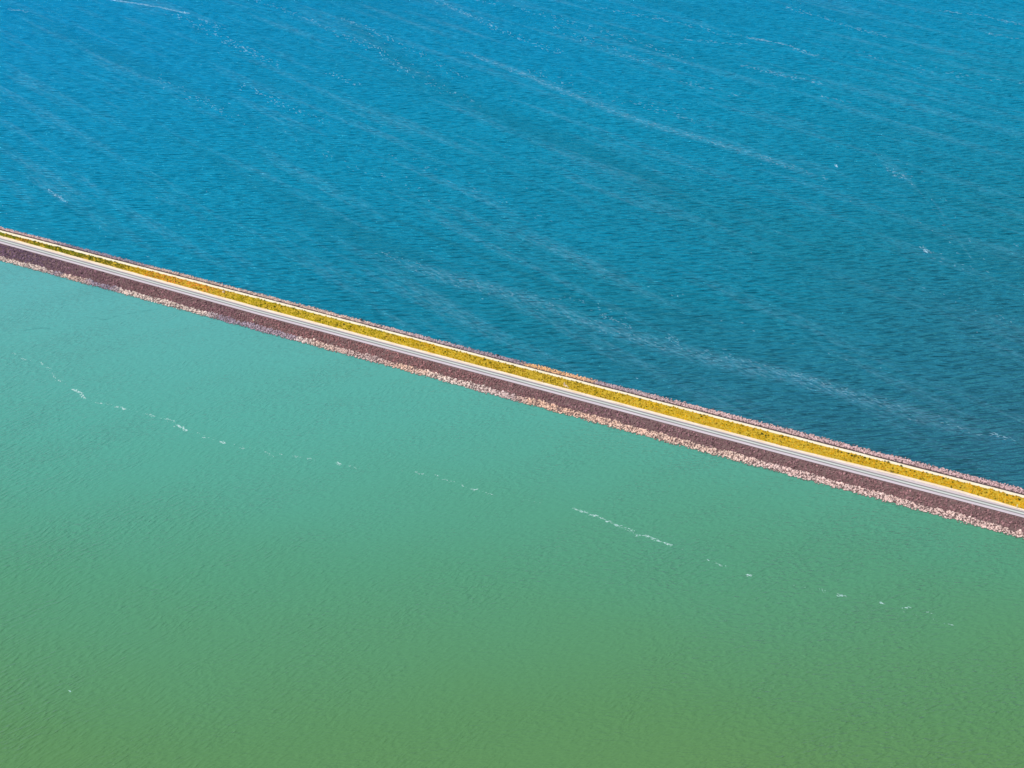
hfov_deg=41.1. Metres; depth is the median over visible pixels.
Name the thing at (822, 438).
riprap
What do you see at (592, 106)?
foam
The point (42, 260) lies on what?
rubble slope
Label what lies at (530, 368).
sandy track
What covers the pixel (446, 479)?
foam
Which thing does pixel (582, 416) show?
riprap
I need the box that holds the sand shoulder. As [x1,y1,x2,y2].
[0,236,1023,509]
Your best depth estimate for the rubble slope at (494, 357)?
825.28 m
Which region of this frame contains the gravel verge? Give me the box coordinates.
[805,453,1019,509]
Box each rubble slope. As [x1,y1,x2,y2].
[0,229,1023,494]
[0,244,1023,531]
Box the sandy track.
[0,230,1023,497]
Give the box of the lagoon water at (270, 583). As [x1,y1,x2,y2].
[0,261,1023,767]
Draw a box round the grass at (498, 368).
[0,232,1023,507]
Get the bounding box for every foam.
[2,0,1018,440]
[12,353,951,691]
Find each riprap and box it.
[0,226,1023,493]
[0,256,1023,539]
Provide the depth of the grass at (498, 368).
815.79 m
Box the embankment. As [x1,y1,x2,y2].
[0,230,1023,537]
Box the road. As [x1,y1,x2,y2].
[0,238,1023,516]
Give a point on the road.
(562, 392)
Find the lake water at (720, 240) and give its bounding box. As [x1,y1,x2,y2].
[0,0,1023,488]

